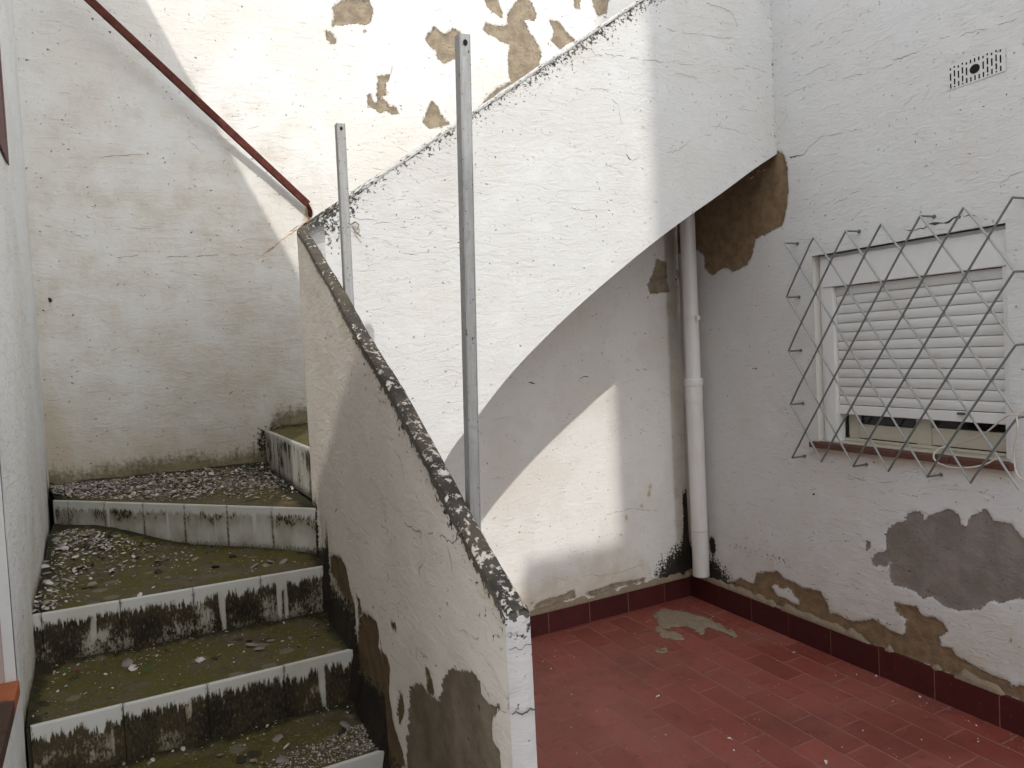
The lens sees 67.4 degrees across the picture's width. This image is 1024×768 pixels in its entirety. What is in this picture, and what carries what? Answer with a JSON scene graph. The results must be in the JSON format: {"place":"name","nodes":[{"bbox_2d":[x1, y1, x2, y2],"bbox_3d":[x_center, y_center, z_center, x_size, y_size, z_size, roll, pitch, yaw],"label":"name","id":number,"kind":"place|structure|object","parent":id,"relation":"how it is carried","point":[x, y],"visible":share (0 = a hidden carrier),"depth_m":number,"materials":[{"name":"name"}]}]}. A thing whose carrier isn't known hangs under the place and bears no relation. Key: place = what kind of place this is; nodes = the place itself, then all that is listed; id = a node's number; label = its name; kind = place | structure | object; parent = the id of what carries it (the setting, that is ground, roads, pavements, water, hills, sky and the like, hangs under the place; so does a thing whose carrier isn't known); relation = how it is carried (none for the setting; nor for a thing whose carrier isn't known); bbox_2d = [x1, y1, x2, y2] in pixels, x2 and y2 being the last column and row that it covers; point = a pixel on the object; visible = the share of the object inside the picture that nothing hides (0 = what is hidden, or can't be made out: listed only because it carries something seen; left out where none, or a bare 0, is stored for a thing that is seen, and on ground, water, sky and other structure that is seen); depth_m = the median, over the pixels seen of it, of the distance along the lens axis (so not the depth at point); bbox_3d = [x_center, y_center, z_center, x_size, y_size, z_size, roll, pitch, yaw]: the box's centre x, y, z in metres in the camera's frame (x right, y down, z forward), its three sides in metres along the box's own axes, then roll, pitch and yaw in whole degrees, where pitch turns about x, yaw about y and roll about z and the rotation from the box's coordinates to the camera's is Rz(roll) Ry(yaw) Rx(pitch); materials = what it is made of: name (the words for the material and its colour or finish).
{"place":"outdoors","nodes":[
{"label":"outdoors","id":0,"kind":"place"},
{"bbox_2d":[531,596,1023,767],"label":"floor","id":1,"kind":"structure","parent":0,"point":[614,671],"depth_m":3.48,"materials":[{"name":"tile"}]},
{"bbox_2d":[297,222,537,767],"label":"parapet wall","id":2,"kind":"structure","parent":1,"relation":"on","point":[425,608],"depth_m":1.76,"materials":[{"name":"paint"}]},
{"bbox_2d":[335,123,353,305],"bbox_3d":[-0.494,-0.458,2.273,0.025,0.609,0.053,-4,3,-24],"label":"metal post","id":3,"kind":"object","parent":2,"relation":"attached to","point":[343,202],"visible":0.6,"depth_m":2.26,"materials":[{"name":"grey metal"}]},
{"bbox_2d":[350,221,360,236],"bbox_3d":[-0.605,-0.598,2.967,0.041,0.061,0.013,-3,2,-11],"label":"wire knot","id":4,"kind":"object","parent":2,"relation":"attached to","point":[355,229],"visible":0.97,"depth_m":2.96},
{"bbox_2d":[455,32,480,529],"bbox_3d":[-0.079,-0.131,1.405,0.020,0.969,0.104,-4,3,-24],"label":"metal post","id":5,"kind":"object","parent":2,"relation":"on","point":[467,240],"visible":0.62,"depth_m":1.39,"materials":[{"name":"grey metal"}]},
{"bbox_2d":[542,605,1022,765],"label":"paint flakes","id":6,"kind":"object","parent":1,"relation":"on","point":[774,686],"visible":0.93,"depth_m":3.66,"materials":[{"name":"white paint"}]},
{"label":"ground","id":7,"kind":"structure","parent":0,"visible":0},
{"bbox_2d":[0,0,51,767],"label":"plaster wall","id":8,"kind":"structure","parent":7,"relation":"on","point":[25,520],"depth_m":2.23,"materials":[{"name":"paint"}]},
{"bbox_2d":[0,51,8,164],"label":"wall shutter","id":9,"kind":"object","parent":8,"relation":"attached to","point":[3,140],"depth_m":2.37,"materials":[{"name":"red wood"}]},
{"bbox_2d":[26,423,383,767],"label":"staircase","id":10,"kind":"structure","parent":7,"relation":"on","point":[149,714],"depth_m":2.28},
{"bbox_2d":[32,462,367,767],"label":"debris","id":11,"kind":"object","parent":10,"relation":"on","point":[128,661],"visible":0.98,"depth_m":2.92,"materials":[{"name":"grey gravel"}]},
{"bbox_2d":[258,724,377,767],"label":"gravel","id":12,"kind":"structure","parent":10,"relation":"on","point":[352,746],"depth_m":1.99,"materials":[{"name":"grey gravel"}]},
{"bbox_2d":[303,0,776,461],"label":"stair flight","id":13,"kind":"object","parent":10,"relation":"on","point":[607,150],"visible":0.81,"depth_m":3.44,"materials":[{"name":"paint"}]},
{"bbox_2d":[12,0,690,637],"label":"plaster wall","id":14,"kind":"structure","parent":7,"relation":"on","point":[166,218],"depth_m":3.69,"materials":[{"name":"white paint"}]},
{"bbox_2d":[84,0,312,217],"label":"iron bar","id":15,"kind":"object","parent":14,"relation":"attached to","point":[163,69],"visible":1,"depth_m":3.42,"materials":[{"name":"brown metal"}]},
{"bbox_2d":[677,0,1023,736],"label":"plaster wall","id":16,"kind":"structure","parent":7,"relation":"on","point":[909,574],"depth_m":3.72,"materials":[{"name":"paint"}]},
{"bbox_2d":[680,212,709,577],"bbox_3d":[1.130,-0.069,4.786,0.116,2.560,0.117,-2,3,19],"label":"drainpipe","id":17,"kind":"object","parent":16,"relation":"attached to","point":[693,382],"visible":0.94,"depth_m":4.75,"materials":[{"name":"white plastic"}]},
{"bbox_2d":[784,196,1023,489],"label":"window grille","id":18,"kind":"object","parent":16,"relation":"attached to","point":[928,475],"depth_m":3.39,"materials":[{"name":"grey metal"}]},
{"bbox_2d":[933,411,1023,468],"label":"cable","id":19,"kind":"object","parent":18,"relation":"hanging from","point":[988,430],"visible":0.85,"depth_m":3.18,"materials":[{"name":"white plastic"}]},
{"bbox_2d":[1013,416,1023,480],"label":"cable","id":20,"kind":"object","parent":18,"relation":"hanging from","point":[1016,436],"visible":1,"depth_m":3.00,"materials":[{"name":"white plastic"}]},
{"bbox_2d":[809,225,1013,470],"bbox_3d":[1.912,-0.165,3.599,0.366,0.991,1.045,-4,3,-25],"label":"window","id":21,"kind":"structure","parent":16,"relation":"attached to","point":[968,377],"depth_m":3.49,"materials":[{"name":"paint"}]},
{"bbox_2d":[946,45,1005,91],"bbox_3d":[1.895,-1.282,3.128,0.032,0.106,0.250,-4,3,-25],"label":"vent cover","id":22,"kind":"object","parent":16,"relation":"attached to","point":[986,64],"visible":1,"depth_m":3.12,"materials":[{"name":"paint"}]}
]}

